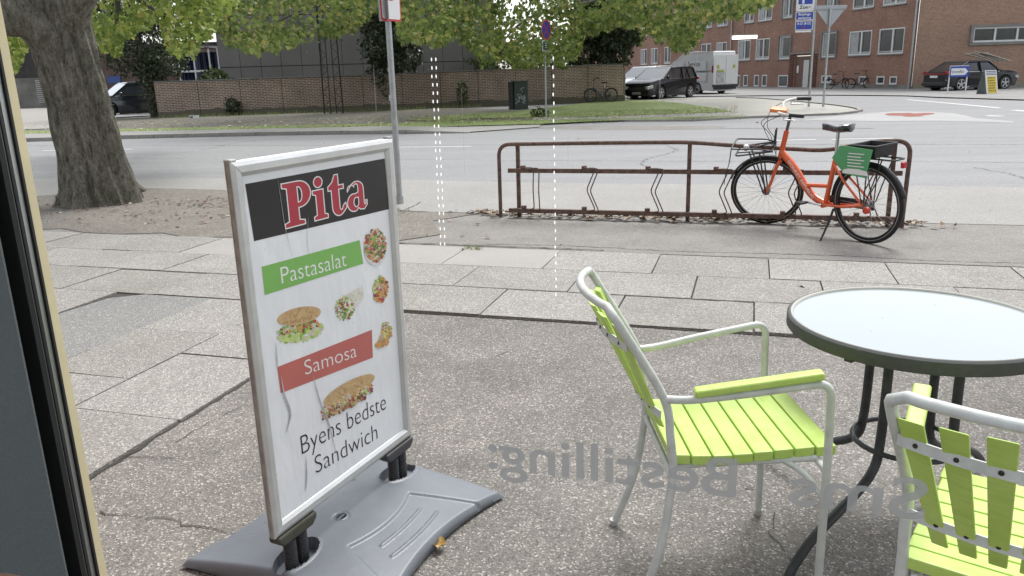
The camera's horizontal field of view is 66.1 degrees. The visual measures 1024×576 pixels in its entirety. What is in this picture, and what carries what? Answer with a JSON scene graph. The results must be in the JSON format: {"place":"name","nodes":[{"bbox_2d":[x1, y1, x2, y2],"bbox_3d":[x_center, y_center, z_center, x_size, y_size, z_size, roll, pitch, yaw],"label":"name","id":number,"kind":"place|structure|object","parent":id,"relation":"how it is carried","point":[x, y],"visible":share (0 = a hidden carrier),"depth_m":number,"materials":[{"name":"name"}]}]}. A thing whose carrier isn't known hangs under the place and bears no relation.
{"place":"outdoors","nodes":[
{"label":"outdoors","id":0,"kind":"place"},
{"bbox_2d":[0,573,19,575],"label":"stool","id":1,"kind":"object","parent":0,"point":[5,574],"visible":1,"depth_m":0.94,"materials":[{"name":"brown wood"}]},
{"bbox_2d":[20,108,139,128],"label":"driveway","id":2,"kind":"structure","parent":0,"point":[36,118],"depth_m":39.06,"materials":[{"name":"concrete"}]},
{"bbox_2d":[15,78,46,107],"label":"concrete wall","id":3,"kind":"structure","parent":2,"relation":"on","point":[29,93],"depth_m":58.13,"materials":[{"name":"grey concrete"}]},
{"bbox_2d":[14,42,161,77],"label":"shed","id":4,"kind":"structure","parent":2,"relation":"on","point":[27,69],"depth_m":63.42,"materials":[{"name":"white paint"}]},
{"bbox_2d":[37,188,468,239],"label":"dirt","id":5,"kind":"structure","parent":0,"point":[189,223],"depth_m":9.22,"materials":[{"name":"soil"}]},
{"bbox_2d":[0,0,246,209],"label":"plane tree","id":6,"kind":"object","parent":5,"relation":"on","point":[58,38],"visible":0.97,"depth_m":10.13,"materials":[{"name":"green plant"}]},
{"bbox_2d":[37,196,561,244],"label":"fallen leaves","id":7,"kind":"object","parent":5,"relation":"on","point":[188,207],"visible":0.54,"depth_m":9.77,"materials":[{"name":"brown plant"}]},
{"bbox_2d":[25,125,539,137],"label":"pavement","id":8,"kind":"structure","parent":0,"point":[423,128],"depth_m":23.48,"materials":[{"name":"grey concrete"}]},
{"bbox_2d":[97,0,919,68],"label":"sky","id":9,"kind":"structure","parent":0,"point":[514,2],"materials":[{"name":"white"}]},
{"bbox_2d":[27,75,1023,186],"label":"road","id":10,"kind":"structure","parent":0,"point":[949,153],"depth_m":16.40,"materials":[{"name":"grey asphalt"}]},
{"bbox_2d":[108,81,149,115],"bbox_3d":[-18.535,-9.188,38.315,4.754,1.680,2.330,-14,20,-38],"label":"parked car","id":11,"kind":"object","parent":10,"relation":"on","point":[127,98],"visible":0.16,"depth_m":37.46,"materials":[{"name":"black paint"}]},
{"bbox_2d":[98,45,216,89],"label":"brick outbuilding","id":12,"kind":"structure","parent":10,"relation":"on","point":[111,80],"depth_m":55.92,"materials":[{"name":"brick"}]},
{"bbox_2d":[107,76,120,83],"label":"window","id":13,"kind":"structure","parent":12,"relation":"in","point":[111,79],"depth_m":55.90,"materials":[{"name":"blue glass"}]},
{"bbox_2d":[26,130,469,141],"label":"kerb","id":14,"kind":"structure","parent":10,"relation":"on","point":[278,133],"depth_m":22.73,"materials":[{"name":"concrete"}]},
{"bbox_2d":[44,99,1023,150],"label":"road markings","id":15,"kind":"object","parent":10,"relation":"on","point":[767,140],"visible":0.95,"depth_m":17.61,"materials":[{"name":"paint"}]},
{"bbox_2d":[625,65,676,97],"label":"parked car","id":16,"kind":"object","parent":10,"relation":"on","point":[632,73],"visible":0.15,"depth_m":44.86,"materials":[{"name":"silver metal"}]},
{"bbox_2d":[539,126,864,129],"bbox_3d":[4.859,-4.321,21.187,8.916,0.001,1.501,4,16,21],"label":"road patch","id":17,"kind":"object","parent":10,"relation":"on","point":[638,127],"depth_m":21.52,"materials":[{"name":"grey asphalt"}]},
{"bbox_2d":[592,97,862,121],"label":"kerb island","id":18,"kind":"structure","parent":10,"relation":"on","point":[728,118],"depth_m":24.45,"materials":[{"name":"concrete"}]},
{"bbox_2d":[681,96,814,99],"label":"parking lane","id":19,"kind":"structure","parent":10,"relation":"on","point":[785,98],"depth_m":40.68,"materials":[{"name":"grey asphalt"}]},
{"bbox_2d":[625,66,698,98],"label":"parked car","id":20,"kind":"object","parent":19,"relation":"on","point":[660,82],"visible":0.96,"depth_m":42.27,"materials":[{"name":"black paint"}]},
{"bbox_2d":[806,111,1012,122],"bbox_3d":[12.040,-5.077,23.229,5.296,0.001,5.133,10,19,37],"label":"road pale patch","id":21,"kind":"object","parent":10,"relation":"on","point":[936,116],"visible":1,"depth_m":22.71,"materials":[{"name":"grey asphalt"}]},
{"bbox_2d":[885,113,934,116],"bbox_3d":[12.047,-5.283,23.972,1.337,0.001,2.042,9,18,34],"label":"road red patch","id":22,"kind":"object","parent":21,"relation":"on","point":[908,114],"visible":1,"depth_m":24.10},
{"bbox_2d":[33,178,1023,224],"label":"cycle path","id":23,"kind":"structure","parent":0,"point":[971,205],"depth_m":9.63,"materials":[{"name":"grey asphalt"}]},
{"bbox_2d":[378,0,403,203],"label":"sign pole","id":24,"kind":"object","parent":23,"relation":"on","point":[389,11],"visible":0.97,"depth_m":9.42,"materials":[{"name":"metal"}]},
{"bbox_2d":[43,213,1023,266],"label":"path","id":25,"kind":"structure","parent":0,"point":[974,244],"depth_m":7.33,"materials":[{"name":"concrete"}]},
{"bbox_2d":[497,139,911,227],"bbox_3d":[1.796,-1.080,8.002,4.090,0.849,0.196,3,16,16],"label":"bicycle rack","id":26,"kind":"object","parent":25,"relation":"on","point":[518,170],"visible":0.79,"depth_m":8.03,"materials":[{"name":"brown metal"}]},
{"bbox_2d":[470,208,956,226],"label":"fallen leaves","id":27,"kind":"object","parent":25,"relation":"on","point":[494,212],"visible":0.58,"depth_m":8.10,"materials":[{"name":"brown plant"}]},
{"bbox_2d":[724,96,906,243],"bbox_3d":[2.826,-1.105,7.253,0.650,1.260,1.787,-13,19,-36],"label":"bicycle","id":28,"kind":"object","parent":25,"relation":"on","point":[854,159],"visible":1,"depth_m":7.06,"materials":[{"name":"metal"}]},
{"bbox_2d":[90,65,1023,575],"bbox_3d":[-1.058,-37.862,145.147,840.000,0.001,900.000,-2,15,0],"label":"ground","id":29,"kind":"structure","parent":0,"point":[476,389],"depth_m":3.19,"materials":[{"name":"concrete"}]},
{"bbox_2d":[0,239,67,575],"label":"wall panel","id":30,"kind":"structure","parent":29,"relation":"on","point":[30,542],"depth_m":1.60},
{"bbox_2d":[24,108,532,130],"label":"footpath verge","id":31,"kind":"structure","parent":29,"relation":"on","point":[351,117],"depth_m":31.83,"materials":[{"name":"concrete"}]},
{"bbox_2d":[92,0,190,117],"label":"evergreen tree","id":32,"kind":"object","parent":31,"relation":"on","point":[148,65],"visible":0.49,"depth_m":35.83,"materials":[{"name":"green plant"}]},
{"bbox_2d":[189,115,198,118],"bbox_3d":[-13.839,-7.442,34.234,0.420,0.130,0.037,-3,15,-4],"label":"ground plate","id":33,"kind":"object","parent":31,"relation":"on","point":[193,116],"visible":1,"depth_m":34.22,"materials":[{"name":"grey metal"}]},
{"bbox_2d":[224,95,240,114],"bbox_3d":[-12.950,-8.415,36.461,0.763,1.002,0.740,-8,17,-24],"label":"shrub","id":34,"kind":"object","parent":31,"relation":"on","point":[236,107],"visible":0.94,"depth_m":36.41,"materials":[{"name":"green plant"}]},
{"bbox_2d":[316,3,343,113],"bbox_3d":[-8.169,-11.293,34.771,0.896,7.055,0.498,-5,15,-11],"label":"lattice mast","id":35,"kind":"object","parent":31,"relation":"on","point":[340,86],"visible":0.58,"depth_m":35.01,"materials":[{"name":"metal"}]},
{"bbox_2d":[210,0,499,99],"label":"street tree","id":36,"kind":"object","parent":31,"relation":"on","point":[412,31],"visible":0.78,"depth_m":25.22,"materials":[{"name":"green plant"}]},
{"bbox_2d":[153,64,622,117],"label":"garden wall","id":37,"kind":"structure","parent":31,"relation":"on","point":[487,88],"depth_m":37.88,"materials":[{"name":"brown brick"}]},
{"bbox_2d":[456,79,470,107],"bbox_3d":[-2.357,-9.412,38.039,0.735,1.420,0.614,-2,15,0],"label":"shrub","id":38,"kind":"object","parent":31,"relation":"on","point":[463,100],"visible":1,"depth_m":37.96,"materials":[{"name":"green plant"}]},
{"bbox_2d":[180,136,503,575],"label":"pavement sign","id":39,"kind":"object","parent":29,"relation":"on","point":[315,234],"visible":1,"depth_m":2.53,"materials":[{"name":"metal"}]},
{"bbox_2d":[25,116,736,133],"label":"lawn verge","id":40,"kind":"structure","parent":29,"relation":"on","point":[496,122],"depth_m":25.52,"materials":[{"name":"green plant"}]},
{"bbox_2d":[23,105,735,132],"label":"fallen leaves","id":41,"kind":"object","parent":40,"relation":"on","point":[229,125],"visible":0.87,"depth_m":27.25,"materials":[{"name":"brown plant"}]},
{"bbox_2d":[435,537,445,546],"bbox_3d":[-0.242,0.854,2.625,0.049,0.021,0.041,-15,20,-41],"label":"dry leaf","id":42,"kind":"object","parent":29,"relation":"on","point":[441,542],"visible":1,"depth_m":2.64,"materials":[{"name":"orange plant"}]},
{"bbox_2d":[43,231,1023,476],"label":"pavement slabs","id":43,"kind":"structure","parent":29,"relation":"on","point":[134,389],"depth_m":5.54,"materials":[{"name":"grey concrete"}]},
{"bbox_2d":[59,294,209,357],"bbox_3d":[-3.140,0.553,4.077,0.903,0.001,3.868,3,16,18],"label":"pavement repair patch","id":44,"kind":"object","parent":43,"relation":"on","point":[88,326],"visible":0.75,"depth_m":5.34,"materials":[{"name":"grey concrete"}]},
{"bbox_2d":[179,238,559,268],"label":"pavement smooth slabs","id":45,"kind":"structure","parent":43,"relation":"on","point":[502,257],"depth_m":6.87,"materials":[{"name":"concrete"}]},
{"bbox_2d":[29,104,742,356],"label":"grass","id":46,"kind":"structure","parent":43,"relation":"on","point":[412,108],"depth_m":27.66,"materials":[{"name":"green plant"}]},
{"bbox_2d":[59,137,1022,560],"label":"ground cracks","id":47,"kind":"object","parent":29,"relation":"on","point":[425,313],"visible":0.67,"depth_m":5.28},
{"bbox_2d":[576,267,835,575],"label":"garden chair","id":48,"kind":"object","parent":29,"relation":"on","point":[762,420],"visible":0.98,"depth_m":2.26,"materials":[{"name":"green wood"}]},
{"bbox_2d":[783,286,1023,575],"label":"garden table","id":49,"kind":"object","parent":29,"relation":"on","point":[935,335],"visible":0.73,"depth_m":2.51,"materials":[{"name":"white glass"}]},
{"bbox_2d":[884,383,1023,575],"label":"garden chair","id":50,"kind":"object","parent":29,"relation":"on","point":[969,523],"visible":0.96,"depth_m":1.56,"materials":[{"name":"green wood"}]},
{"bbox_2d":[412,100,731,120],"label":"lawn","id":51,"kind":"structure","parent":0,"point":[626,105],"depth_m":31.15,"materials":[{"name":"green plant"}]},
{"bbox_2d":[508,80,528,109],"bbox_3d":[0.286,-8.543,34.829,0.830,1.250,0.480,-5,16,-13],"label":"utility cabinet","id":52,"kind":"object","parent":51,"relation":"on","point":[518,94],"visible":1,"depth_m":34.66,"materials":[{"name":"metal"}]},
{"bbox_2d":[529,106,550,116],"bbox_3d":[1.001,-6.215,27.946,0.773,0.527,0.479,-2,15,0],"label":"shrub","id":53,"kind":"object","parent":51,"relation":"on","point":[540,113],"visible":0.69,"depth_m":27.88,"materials":[{"name":"green plant"}]},
{"bbox_2d":[541,20,550,116],"bbox_3d":[1.175,-7.530,27.090,0.114,3.250,0.659,9,19,35],"label":"sign pole","id":54,"kind":"object","parent":51,"relation":"on","point":[546,29],"visible":0.91,"depth_m":26.85,"materials":[{"name":"metal"}]},
{"bbox_2d":[584,78,617,101],"bbox_3d":[4.472,-9.952,39.620,1.790,1.151,0.616,-5,7,-11],"label":"bicycle","id":55,"kind":"object","parent":51,"relation":"on","point":[595,91],"visible":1,"depth_m":39.60,"materials":[{"name":"metal"}]},
{"bbox_2d":[533,98,857,119],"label":"island pavement","id":56,"kind":"structure","parent":0,"point":[753,106],"depth_m":29.55,"materials":[{"name":"grey concrete"}]},
{"bbox_2d":[435,0,776,78],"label":"street tree","id":57,"kind":"object","parent":56,"relation":"on","point":[596,31],"visible":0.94,"depth_m":28.28,"materials":[{"name":"green plant"}]},
{"bbox_2d":[632,29,645,47],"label":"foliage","id":58,"kind":"object","parent":57,"relation":"attached to","point":[639,44],"visible":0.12,"depth_m":42.51,"materials":[{"name":"green plant"}]},
{"bbox_2d":[795,0,816,106],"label":"parking sign","id":59,"kind":"object","parent":56,"relation":"on","point":[808,6],"visible":1,"depth_m":27.79,"materials":[{"name":"metal"}]},
{"bbox_2d":[815,5,846,106],"bbox_3d":[11.194,-8.197,27.900,1.160,3.470,0.096,-2,15,0],"label":"yield sign","id":60,"kind":"object","parent":56,"relation":"on","point":[829,14],"visible":1,"depth_m":27.57,"materials":[{"name":"metal"}]},
{"bbox_2d":[731,14,757,38],"bbox_3d":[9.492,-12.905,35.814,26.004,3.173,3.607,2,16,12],"label":"street lamp","id":61,"kind":"object","parent":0,"point":[743,36],"visible":0.91,"depth_m":34.34,"materials":[{"name":"metal"}]},
{"bbox_2d":[693,86,1023,98],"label":"sidewalk","id":62,"kind":"structure","parent":0,"point":[1012,93],"depth_m":43.52,"materials":[{"name":"grey concrete"}]},
{"bbox_2d":[671,51,738,93],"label":"white van","id":63,"kind":"object","parent":62,"relation":"on","point":[717,71],"visible":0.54,"depth_m":47.22,"materials":[{"name":"paint"}]},
{"bbox_2d":[574,0,919,88],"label":"apartment block","id":64,"kind":"structure","parent":62,"relation":"on","point":[876,39],"depth_m":54.56,"materials":[{"name":"red brick"}]},
{"bbox_2d":[639,49,646,65],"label":"window","id":65,"kind":"structure","parent":64,"relation":"in","point":[643,51],"depth_m":81.78,"materials":[{"name":"white glass"}]},
{"bbox_2d":[650,48,657,64],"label":"window","id":66,"kind":"structure","parent":64,"relation":"in","point":[654,51],"depth_m":79.40,"materials":[{"name":"white glass"}]},
{"bbox_2d":[663,47,670,64],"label":"window","id":67,"kind":"structure","parent":64,"relation":"in","point":[667,52],"depth_m":76.73,"materials":[{"name":"white glass"}]},
{"bbox_2d":[701,43,710,50],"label":"window","id":68,"kind":"structure","parent":64,"relation":"in","point":[704,47],"depth_m":69.27,"materials":[{"name":"grey glass"}]},
{"bbox_2d":[702,21,711,28],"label":"window","id":69,"kind":"structure","parent":64,"relation":"in","point":[709,26],"depth_m":68.46,"materials":[{"name":"grey glass"}]},
{"bbox_2d":[716,42,726,50],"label":"window","id":70,"kind":"structure","parent":64,"relation":"in","point":[721,46],"depth_m":66.93,"materials":[{"name":"grey glass"}]},
{"bbox_2d":[716,9,727,27],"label":"window","id":71,"kind":"structure","parent":64,"relation":"in","point":[725,23],"depth_m":66.15,"materials":[{"name":"white paint"}]},
{"bbox_2d":[738,40,750,60],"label":"window","id":72,"kind":"structure","parent":64,"relation":"in","point":[743,45],"depth_m":63.56,"materials":[{"name":"grey glass"}]},
{"bbox_2d":[743,75,747,85],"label":"window","id":73,"kind":"structure","parent":64,"relation":"in","point":[745,77],"depth_m":63.88,"materials":[{"name":"white glass"}]},
{"bbox_2d":[743,13,753,23],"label":"window","id":74,"kind":"structure","parent":64,"relation":"in","point":[749,19],"depth_m":62.43,"materials":[{"name":"grey glass"}]},
{"bbox_2d":[752,75,758,86],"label":"window","id":75,"kind":"structure","parent":64,"relation":"in","point":[756,77],"depth_m":62.34,"materials":[{"name":"white glass"}]},
{"bbox_2d":[754,38,769,60],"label":"window","id":76,"kind":"structure","parent":64,"relation":"in","point":[762,45],"depth_m":61.13,"materials":[{"name":"grey glass"}]},
{"bbox_2d":[760,75,766,86],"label":"window","id":77,"kind":"structure","parent":64,"relation":"in","point":[764,77],"depth_m":61.31,"materials":[{"name":"white glass"}]},
{"bbox_2d":[756,4,771,22],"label":"window","id":78,"kind":"structure","parent":64,"relation":"in","point":[763,15],"depth_m":60.42,"materials":[{"name":"grey glass"}]},
{"bbox_2d":[778,75,787,86],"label":"window","id":79,"kind":"structure","parent":64,"relation":"in","point":[782,79],"depth_m":59.00,"materials":[{"name":"white glass"}]},
{"bbox_2d":[778,36,789,59],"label":"window","id":80,"kind":"structure","parent":64,"relation":"in","point":[784,49],"depth_m":58.40,"materials":[{"name":"grey glass"}]},
{"bbox_2d":[781,0,792,19],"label":"window","id":81,"kind":"structure","parent":64,"relation":"in","point":[788,4],"depth_m":57.59,"materials":[{"name":"grey glass"}]},
{"bbox_2d":[795,56,810,86],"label":"door","id":82,"kind":"structure","parent":64,"relation":"in","point":[802,62],"depth_m":56.58,"materials":[{"name":"white paint"}]},
{"bbox_2d":[819,75,830,83],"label":"window","id":83,"kind":"structure","parent":64,"relation":"in","point":[822,76],"depth_m":54.05,"materials":[{"name":"white glass"}]},
{"bbox_2d":[820,32,835,57],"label":"window","id":84,"kind":"structure","parent":64,"relation":"in","point":[832,38],"depth_m":53.49,"materials":[{"name":"grey glass"}]},
{"bbox_2d":[827,0,836,4],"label":"window","id":85,"kind":"structure","parent":64,"relation":"in","point":[829,2],"depth_m":52.87,"materials":[{"name":"grey glass"}]},
{"bbox_2d":[846,30,871,56],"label":"window","id":86,"kind":"structure","parent":64,"relation":"in","point":[859,41],"depth_m":50.58,"materials":[{"name":"grey glass"}]},
{"bbox_2d":[850,0,873,10],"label":"window","id":87,"kind":"structure","parent":64,"relation":"in","point":[857,4],"depth_m":50.06,"materials":[{"name":"grey glass"}]},
{"bbox_2d":[858,76,865,84],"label":"window","id":88,"kind":"structure","parent":64,"relation":"in","point":[861,78],"depth_m":50.76,"materials":[{"name":"white glass"}]},
{"bbox_2d":[874,76,884,85],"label":"window","id":89,"kind":"structure","parent":64,"relation":"in","point":[879,79],"depth_m":49.16,"materials":[{"name":"white paint"}]},
{"bbox_2d":[875,27,904,55],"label":"window","id":90,"kind":"structure","parent":64,"relation":"in","point":[891,40],"depth_m":47.93,"materials":[{"name":"grey glass"}]},
{"bbox_2d":[887,76,896,85],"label":"window","id":91,"kind":"structure","parent":64,"relation":"in","point":[892,79],"depth_m":48.11,"materials":[{"name":"white paint"}]},
{"bbox_2d":[881,0,906,6],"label":"window","id":92,"kind":"structure","parent":64,"relation":"in","point":[886,3],"depth_m":47.50,"materials":[{"name":"grey glass"}]},
{"bbox_2d":[826,71,848,88],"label":"bicycle","id":93,"kind":"object","parent":62,"relation":"on","point":[842,80],"visible":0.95,"depth_m":50.75,"materials":[{"name":"metal"}]},
{"bbox_2d":[845,70,868,88],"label":"bicycle","id":94,"kind":"object","parent":62,"relation":"on","point":[864,79],"visible":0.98,"depth_m":50.22,"materials":[{"name":"metal"}]},
{"bbox_2d":[946,65,968,93],"bbox_3d":[21.569,-10.074,38.092,1.020,1.346,0.453,-4,15,-8],"label":"direction sign","id":95,"kind":"object","parent":62,"relation":"on","point":[959,71],"visible":1,"depth_m":37.93,"materials":[{"name":"blue metal"}]},
{"bbox_2d":[911,0,1023,88],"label":"brick building","id":96,"kind":"structure","parent":62,"relation":"on","point":[952,30],"depth_m":45.78,"materials":[{"name":"red brick"}]},
{"bbox_2d":[973,26,1023,42],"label":"window","id":97,"kind":"structure","parent":96,"relation":"in","point":[1006,33],"depth_m":45.77,"materials":[{"name":"grey glass"}]},
{"bbox_2d":[921,60,1018,90],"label":"black suv","id":98,"kind":"object","parent":62,"relation":"on","point":[936,78],"visible":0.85,"depth_m":41.84,"materials":[{"name":"paint"}]},
{"bbox_2d":[965,51,1010,61],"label":"slatted frame","id":99,"kind":"object","parent":98,"relation":"on","point":[992,57],"visible":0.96,"depth_m":42.83,"materials":[{"name":"grey wood"}]},
{"bbox_2d":[976,70,997,93],"bbox_3d":[22.031,-9.475,36.385,0.620,1.173,0.667,-5,16,-14],"label":"board","id":100,"kind":"object","parent":62,"relation":"on","point":[988,83],"visible":0.94,"depth_m":36.23,"materials":[{"name":"metal"}]},
{"label":"lawn behind wall","id":101,"kind":"structure","parent":0,"visible":0},
{"bbox_2d":[176,42,220,81],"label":"window","id":102,"kind":"structure","parent":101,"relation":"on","point":[204,60],"depth_m":51.33,"materials":[{"name":"glass"}]},
{"bbox_2d":[196,64,233,80],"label":"shrub","id":103,"kind":"object","parent":101,"relation":"on","point":[216,74],"visible":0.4,"depth_m":41.26,"materials":[{"name":"green plant"}]},
{"bbox_2d":[214,0,493,79],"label":"hall","id":104,"kind":"structure","parent":101,"relation":"on","point":[300,60],"depth_m":45.36,"materials":[{"name":"concrete"}]},
{"bbox_2d":[462,37,588,70],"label":"shrub","id":105,"kind":"object","parent":101,"relation":"on","point":[491,65],"visible":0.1,"depth_m":44.75,"materials":[{"name":"green plant"}]},
{"bbox_2d":[623,67,624,100],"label":"garden wall","id":106,"kind":"structure","parent":101,"relation":"on","point":[623,83],"depth_m":40.21,"materials":[{"name":"brown brick"}]},
{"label":"shop wall","id":107,"kind":"structure","parent":0,"visible":0},
{"bbox_2d":[0,2,927,575],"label":"shop window","id":108,"kind":"structure","parent":107,"relation":"attached to","point":[22,238],"depth_m":1.57,"materials":[{"name":"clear glass"}]},
{"bbox_2d":[431,58,444,245],"bbox_3d":[-0.116,-0.218,1.244,0.010,0.312,0.005,3,16,17],"label":"light strip","id":109,"kind":"object","parent":108,"relation":"attached to","point":[439,151],"visible":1,"depth_m":1.24,"materials":[{"name":"white"}]},
{"bbox_2d":[552,56,556,295],"bbox_3d":[0.065,-0.170,1.202,0.003,0.383,0.005,3,16,16],"label":"light strip","id":110,"kind":"object","parent":108,"relation":"attached to","point":[554,173],"visible":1,"depth_m":1.20,"materials":[{"name":"white"}]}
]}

